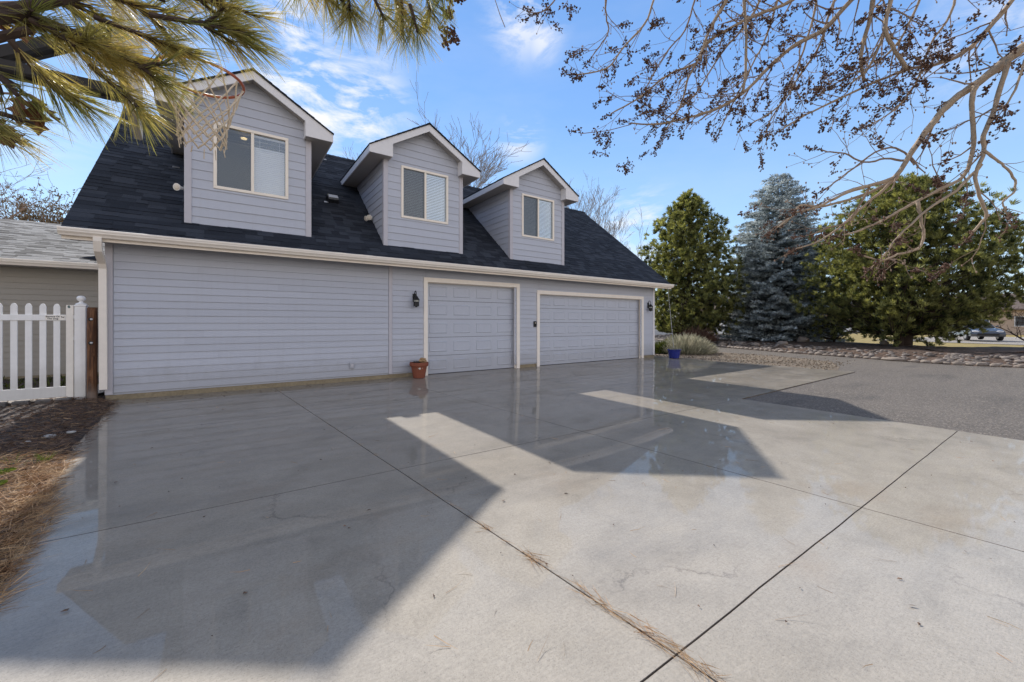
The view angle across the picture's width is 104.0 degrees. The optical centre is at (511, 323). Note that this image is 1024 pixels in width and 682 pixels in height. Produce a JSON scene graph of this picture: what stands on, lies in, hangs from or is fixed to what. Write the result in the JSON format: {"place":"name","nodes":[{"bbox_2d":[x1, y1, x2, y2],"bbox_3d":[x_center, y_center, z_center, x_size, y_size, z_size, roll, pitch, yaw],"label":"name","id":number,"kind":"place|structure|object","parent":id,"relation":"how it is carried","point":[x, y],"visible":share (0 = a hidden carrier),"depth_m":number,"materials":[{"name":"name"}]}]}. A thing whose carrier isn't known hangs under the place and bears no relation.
{"place":"outdoors","nodes":[
{"label":"outdoors","id":0,"kind":"place"},
{"bbox_2d":[3,376,98,389],"bbox_3d":[-11.368,1.253,7.376,6.580,0.001,2.400,0,0,-35],"label":"side bed","id":1,"kind":"object","parent":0,"point":[6,381],"depth_m":8.30,"materials":[{"name":"brown plant"}]},
{"bbox_2d":[3,374,98,389],"bbox_3d":[-10.232,1.188,8.111,3.406,0.146,2.216,0,0,-35],"label":"ground cover","id":2,"kind":"object","parent":1,"relation":"on","point":[48,383],"visible":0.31,"depth_m":8.20,"materials":[{"name":"green plant"}]},
{"bbox_2d":[0,384,104,403],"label":"pale gravel path","id":3,"kind":"structure","parent":0,"point":[99,391],"depth_m":6.45,"materials":[{"name":"grey gravel"}]},
{"bbox_2d":[0,392,120,605],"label":"mulch bed","id":4,"kind":"object","parent":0,"point":[21,422],"visible":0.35,"depth_m":4.68,"materials":[{"name":"brown wood"}]},
{"bbox_2d":[0,402,7,406],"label":"edging paver","id":5,"kind":"object","parent":4,"relation":"on","point":[4,404],"visible":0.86,"depth_m":6.03,"materials":[{"name":"grey stone"}]},
{"bbox_2d":[0,480,7,485],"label":"weed","id":6,"kind":"object","parent":4,"relation":"on","point":[2,482],"visible":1,"depth_m":2.98,"materials":[{"name":"green plant"}]},
{"bbox_2d":[0,467,16,474],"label":"weed","id":7,"kind":"object","parent":4,"relation":"on","point":[4,470],"visible":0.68,"depth_m":3.22,"materials":[{"name":"green plant"}]},
{"bbox_2d":[1,453,26,465],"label":"grass tuft","id":8,"kind":"object","parent":4,"relation":"on","point":[13,461],"visible":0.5,"depth_m":3.52,"materials":[{"name":"green plant"}]},
{"bbox_2d":[11,400,30,405],"bbox_3d":[-7.534,1.236,6.141,0.170,0.075,0.110,0,0,-35],"label":"edging paver","id":9,"kind":"object","parent":4,"relation":"on","point":[25,402],"visible":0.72,"depth_m":6.11,"materials":[{"name":"grey concrete"}]},
{"bbox_2d":[0,1,60,148],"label":"pine tree","id":10,"kind":"object","parent":4,"relation":"on","point":[34,111],"visible":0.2,"depth_m":1.37,"materials":[{"name":"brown plant"}]},
{"bbox_2d":[32,451,54,462],"bbox_3d":[-4.223,1.194,3.604,0.169,0.132,0.162,0,0,-9],"label":"grass tuft","id":11,"kind":"object","parent":4,"relation":"on","point":[42,459],"visible":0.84,"depth_m":3.60,"materials":[{"name":"green plant"}]},
{"bbox_2d":[35,399,52,403],"bbox_3d":[-7.329,1.236,6.267,0.170,0.075,0.110,0,0,-35],"label":"edging paver","id":12,"kind":"object","parent":4,"relation":"on","point":[44,401],"visible":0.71,"depth_m":6.23,"materials":[{"name":"grey stone"}]},
{"bbox_2d":[0,397,116,611],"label":"pine needle litter","id":13,"kind":"object","parent":4,"relation":"on","point":[41,496],"visible":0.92,"depth_m":2.75,"materials":[{"name":"brown plant"}]},
{"bbox_2d":[54,397,71,402],"bbox_3d":[-7.149,1.236,6.376,0.170,0.075,0.110,0,0,-35],"label":"edging paver","id":14,"kind":"object","parent":4,"relation":"on","point":[59,399],"visible":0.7,"depth_m":6.35,"materials":[{"name":"grey stone"}]},
{"bbox_2d":[74,296,88,398],"bbox_3d":[-7.136,0.451,6.630,0.146,1.805,0.146,0,0,-35],"label":"gate post","id":15,"kind":"object","parent":4,"relation":"on","point":[80,347],"visible":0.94,"depth_m":6.58,"materials":[{"name":"white plastic"}]},
{"bbox_2d":[0,303,74,400],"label":"picket gate","id":16,"kind":"structure","parent":15,"relation":"attached to","point":[43,390],"depth_m":6.36,"materials":[{"name":"white plastic"}]},
{"bbox_2d":[86,307,97,400],"bbox_3d":[-6.955,0.573,6.628,0.133,1.660,0.148,0,0,-35],"label":"timber post","id":17,"kind":"object","parent":4,"relation":"on","point":[92,353],"visible":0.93,"depth_m":6.59,"materials":[{"name":"brown wood"}]},
{"bbox_2d":[0,0,457,175],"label":"pine tree","id":18,"kind":"object","parent":4,"relation":"on","point":[223,19],"visible":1,"depth_m":1.24,"materials":[{"name":"green plant"}]},
{"bbox_2d":[0,356,1023,681],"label":"concrete driveway","id":19,"kind":"structure","parent":0,"point":[876,508],"depth_m":2.42,"materials":[{"name":"concrete"}]},
{"bbox_2d":[0,3,244,159],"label":"basketball hoop","id":20,"kind":"object","parent":19,"relation":"on","point":[7,56],"visible":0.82,"depth_m":2.51,"materials":[{"name":"white fabric"}]},
{"bbox_2d":[57,68,673,400],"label":"garage house","id":21,"kind":"structure","parent":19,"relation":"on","point":[263,254],"depth_m":8.73,"materials":[{"name":"grey wood"}]},
{"bbox_2d":[173,183,183,189],"bbox_3d":[-6.156,-2.509,7.455,0.129,0.136,0.227,0,0,11],"label":"flood light","id":22,"kind":"object","parent":21,"relation":"attached to","point":[176,186],"visible":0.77,"depth_m":7.36,"materials":[{"name":"white plastic"}]},
{"bbox_2d":[364,215,371,220],"bbox_3d":[-3.594,-2.621,10.034,0.197,0.152,0.224,0,0,-35],"label":"flood light","id":23,"kind":"object","parent":21,"relation":"on","point":[367,217],"visible":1,"depth_m":9.97,"materials":[{"name":"white plastic"}]},
{"bbox_2d":[413,291,419,306],"bbox_3d":[-2.326,-0.587,9.705,0.176,0.410,0.202,0,0,-35],"label":"wall lantern","id":24,"kind":"object","parent":21,"relation":"attached to","point":[416,299],"depth_m":9.65,"materials":[{"name":"black metal"}]},
{"bbox_2d":[424,277,519,375],"bbox_3d":[-1.027,0.083,10.830,2.944,2.440,0.184,0,0,-35],"label":"garage door","id":25,"kind":"structure","parent":21,"relation":"in","point":[447,320],"depth_m":10.80,"materials":[{"name":"paint"}]},
{"bbox_2d":[536,290,643,366],"bbox_3d":[2.780,0.158,13.518,5.084,2.290,0.184,0,0,-35],"label":"garage door","id":26,"kind":"structure","parent":21,"relation":"in","point":[615,327],"depth_m":13.38,"materials":[{"name":"paint"}]},
{"bbox_2d":[647,301,652,310],"bbox_3d":[5.190,-0.637,15.011,0.176,0.410,0.202,0,0,-35],"label":"wall lantern","id":27,"kind":"object","parent":21,"relation":"attached to","point":[650,306],"depth_m":14.96,"materials":[{"name":"black metal"}]},
{"bbox_2d":[667,288,673,347],"bbox_3d":[5.938,-0.157,14.958,0.036,2.368,0.289,0,0,-35],"label":"rain chain","id":28,"kind":"object","parent":21,"relation":"hanging from","point":[670,317],"visible":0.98,"depth_m":14.96,"materials":[{"name":"metal"}]},
{"bbox_2d":[409,358,428,377],"bbox_3d":[-2.217,1.060,9.552,0.444,0.482,0.444,0,0,-35],"label":"terracotta pot","id":29,"kind":"object","parent":19,"relation":"on","point":[419,368],"visible":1,"depth_m":9.41,"materials":[{"name":"ceramic"}]},
{"bbox_2d":[69,391,1018,681],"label":"scattered pine needles","id":30,"kind":"object","parent":19,"relation":"on","point":[687,657],"visible":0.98,"depth_m":1.72,"materials":[{"name":"brown plant"}]},
{"bbox_2d":[667,346,680,358],"bbox_3d":[6.014,1.078,14.849,0.500,0.445,0.500,0,0,-35],"label":"blue pot","id":31,"kind":"object","parent":19,"relation":"on","point":[673,353],"visible":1,"depth_m":14.69,"materials":[{"name":"ceramic"}]},
{"bbox_2d":[420,0,1023,285],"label":"ash tree","id":32,"kind":"object","parent":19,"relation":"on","point":[1003,64],"visible":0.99,"depth_m":3.68,"materials":[{"name":"beige plant"}]},
{"bbox_2d":[0,0,1023,306],"label":"sky","id":33,"kind":"structure","parent":0,"point":[508,77],"materials":[{"name":"blue"}]},
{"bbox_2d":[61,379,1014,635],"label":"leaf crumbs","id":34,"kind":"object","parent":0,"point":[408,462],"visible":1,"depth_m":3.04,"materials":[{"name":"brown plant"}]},
{"bbox_2d":[676,297,731,333],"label":"white house","id":35,"kind":"structure","parent":0,"point":[718,332],"depth_m":52.00,"materials":[{"name":"paint"}]},
{"bbox_2d":[655,340,1023,440],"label":"asphalt drive","id":36,"kind":"structure","parent":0,"point":[983,400],"depth_m":7.71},
{"bbox_2d":[655,326,671,334],"bbox_3d":[14.691,0.728,39.970,5.160,1.150,0.120,0,0,0],"label":"white fence","id":37,"kind":"object","parent":36,"relation":"on","point":[658,333],"depth_m":39.97,"materials":[{"name":"paint"}]},
{"bbox_2d":[654,352,839,369],"bbox_3d":[6.976,1.337,18.602,6.500,0.045,14.417,0,0,-35],"label":"gravel strip","id":38,"kind":"object","parent":36,"relation":"on","point":[745,358],"visible":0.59,"depth_m":14.57,"materials":[{"name":"grey gravel"}]},
{"bbox_2d":[655,340,668,353],"bbox_3d":[6.486,1.020,17.390,1.270,0.631,1.261,0,0,-35],"label":"green shrub","id":39,"kind":"object","parent":38,"relation":"on","point":[659,345],"visible":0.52,"depth_m":17.11,"materials":[{"name":"green plant"}]},
{"bbox_2d":[659,332,721,354],"bbox_3d":[7.652,0.806,17.567,3.133,1.051,2.656,0,0,-35],"label":"sage shrub","id":40,"kind":"object","parent":38,"relation":"on","point":[685,343],"visible":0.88,"depth_m":16.95,"materials":[{"name":"plant"}]},
{"bbox_2d":[655,352,854,369],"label":"loose pebbles","id":41,"kind":"object","parent":38,"relation":"on","point":[779,357],"visible":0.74,"depth_m":14.32,"materials":[{"name":"grey gravel"}]},
{"bbox_2d":[661,334,1023,367],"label":"planting berm","id":42,"kind":"structure","parent":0,"point":[974,351],"depth_m":17.35,"materials":[{"name":"brown soil"}]},
{"bbox_2d":[638,187,751,340],"bbox_3d":[11.921,-3.842,26.686,7.731,10.672,7.929,0,0,-35],"label":"pine tree","id":43,"kind":"object","parent":42,"relation":"on","point":[683,233],"visible":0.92,"depth_m":25.53,"materials":[{"name":"green plant"}]},
{"bbox_2d":[674,324,719,341],"bbox_3d":[11.030,0.570,23.992,2.904,1.078,2.697,0,0,-35],"label":"dry shrub","id":44,"kind":"object","parent":42,"relation":"on","point":[707,335],"visible":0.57,"depth_m":23.56,"materials":[{"name":"plant"}]},
{"bbox_2d":[776,341,787,344],"bbox_3d":[14.040,1.081,20.815,0.398,0.305,0.603,0,0,-35],"label":"boulder","id":45,"kind":"object","parent":42,"relation":"on","point":[782,342],"visible":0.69,"depth_m":20.66,"materials":[{"name":"stone"}]},
{"bbox_2d":[713,173,859,341],"bbox_3d":[17.244,-4.136,25.831,8.351,11.116,8.496,0,0,-35],"label":"blue spruce","id":46,"kind":"object","parent":42,"relation":"on","point":[771,314],"visible":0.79,"depth_m":24.67,"materials":[{"name":"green plant"}]},
{"bbox_2d":[796,336,809,341],"bbox_3d":[16.697,0.961,23.009,0.690,0.435,0.729,0,0,-35],"label":"boulder","id":47,"kind":"object","parent":42,"relation":"on","point":[801,339],"visible":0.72,"depth_m":22.79,"materials":[{"name":"stone"}]},
{"bbox_2d":[805,296,852,341],"bbox_3d":[18.099,-0.278,22.635,2.370,3.082,2.355,0,0,-5],"label":"young spruce","id":48,"kind":"object","parent":42,"relation":"on","point":[834,333],"visible":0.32,"depth_m":22.41,"materials":[{"name":"green plant"}]},
{"bbox_2d":[655,334,1023,366],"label":"river rocks","id":49,"kind":"object","parent":42,"relation":"on","point":[977,359],"visible":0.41,"depth_m":15.96,"materials":[{"name":"grey stone"}]},
{"bbox_2d":[879,340,888,344],"bbox_3d":[18.609,0.991,19.996,0.568,0.305,0.346,0,0,-35],"label":"boulder","id":50,"kind":"object","parent":42,"relation":"on","point":[884,342],"visible":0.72,"depth_m":19.85,"materials":[{"name":"stone"}]},
{"bbox_2d":[881,357,906,360],"bbox_3d":[13.864,1.310,14.550,0.560,0.160,0.696,0,0,-35],"label":"border stone","id":51,"kind":"object","parent":42,"relation":"on","point":[893,359],"visible":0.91,"depth_m":14.40,"materials":[{"name":"grey stone"}]},
{"bbox_2d":[789,171,1023,346],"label":"pine tree","id":52,"kind":"object","parent":42,"relation":"on","point":[899,308],"visible":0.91,"depth_m":17.94,"materials":[{"name":"green plant"}]},
{"bbox_2d":[931,360,942,363],"bbox_3d":[14.371,1.319,13.536,0.199,0.167,0.285,0,0,-35],"label":"border stone","id":53,"kind":"object","parent":42,"relation":"on","point":[936,362],"visible":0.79,"depth_m":13.48,"materials":[{"name":"grey stone"}]},
{"bbox_2d":[951,361,963,364],"bbox_3d":[14.635,1.326,13.148,0.271,0.170,0.154,0,0,35],"label":"border stone","id":54,"kind":"object","parent":42,"relation":"on","point":[958,363],"visible":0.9,"depth_m":13.10,"materials":[{"name":"grey stone"}]},
{"bbox_2d":[976,362,987,365],"bbox_3d":[15.126,1.333,12.874,0.291,0.162,0.146,0,0,26],"label":"border stone","id":55,"kind":"object","parent":42,"relation":"on","point":[981,364],"visible":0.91,"depth_m":12.84,"materials":[{"name":"beige stone"}]},
{"bbox_2d":[990,363,1000,366],"bbox_3d":[15.301,1.340,12.673,0.175,0.157,0.266,0,0,-74],"label":"border stone","id":56,"kind":"object","parent":42,"relation":"on","point":[995,365],"visible":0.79,"depth_m":12.64,"materials":[{"name":"beige stone"}]},
{"bbox_2d":[997,303,1023,340],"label":"bare shrub","id":57,"kind":"object","parent":42,"relation":"on","point":[1020,337],"visible":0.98,"depth_m":17.59,"materials":[{"name":"brown plant"}]},
{"bbox_2d":[730,333,1023,346],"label":"lawn","id":58,"kind":"structure","parent":0,"point":[860,338],"depth_m":27.07,"materials":[{"name":"plant"}]},
{"bbox_2d":[565,171,625,231],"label":"bare tree","id":59,"kind":"object","parent":58,"relation":"on","point":[588,209],"visible":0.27,"depth_m":43.43,"materials":[{"name":"brown plant"}]},
{"bbox_2d":[590,186,653,263],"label":"bare tree","id":60,"kind":"object","parent":58,"relation":"on","point":[614,225],"visible":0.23,"depth_m":40.15,"materials":[{"name":"brown plant"}]},
{"bbox_2d":[887,336,1023,344],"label":"pale driveway","id":61,"kind":"structure","parent":0,"point":[1005,340],"depth_m":31.22,"materials":[{"name":"grey concrete"}]},
{"bbox_2d":[949,319,1005,340],"bbox_3d":[35.782,0.510,30.998,2.085,1.585,4.266,0,0,30],"label":"parked car","id":62,"kind":"object","parent":61,"relation":"on","point":[979,334],"visible":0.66,"depth_m":29.47,"materials":[{"name":"silver metal"}]},
{"bbox_2d":[941,293,1023,334],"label":"pale house","id":63,"kind":"structure","parent":0,"point":[1010,323],"depth_m":47.06,"materials":[{"name":"beige paint"}]},
{"bbox_2d":[1014,316,1023,326],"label":"window","id":64,"kind":"structure","parent":63,"relation":"in","point":[1015,320],"depth_m":46.73,"materials":[{"name":"white paint"}]},
{"label":"ground","id":65,"kind":"structure","parent":0,"visible":0},
{"bbox_2d":[0,149,69,218],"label":"bare tree","id":66,"kind":"object","parent":65,"relation":"on","point":[21,209],"visible":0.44,"depth_m":20.79,"materials":[{"name":"brown plant"}]},
{"bbox_2d":[0,177,80,223],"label":"bare tree","id":67,"kind":"object","parent":65,"relation":"on","point":[40,216],"visible":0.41,"depth_m":24.82,"materials":[{"name":"brown plant"}]},
{"bbox_2d":[0,218,104,378],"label":"house wing","id":68,"kind":"structure","parent":65,"relation":"on","point":[47,265],"depth_m":9.33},
{"bbox_2d":[342,144,361,158],"bbox_3d":[-8.889,-6.034,29.552,5.598,15.017,5.924,0,0,41],"label":"bare tree","id":69,"kind":"object","parent":65,"relation":"on","point":[350,153],"visible":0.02,"depth_m":28.93,"materials":[{"name":"brown plant"}]},
{"bbox_2d":[407,73,531,187],"bbox_3d":[-3.719,-6.904,26.952,8.946,16.759,7.148,0,0,25],"label":"bare tree","id":70,"kind":"object","parent":65,"relation":"on","point":[486,171],"visible":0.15,"depth_m":26.93,"materials":[{"name":"brown plant"}]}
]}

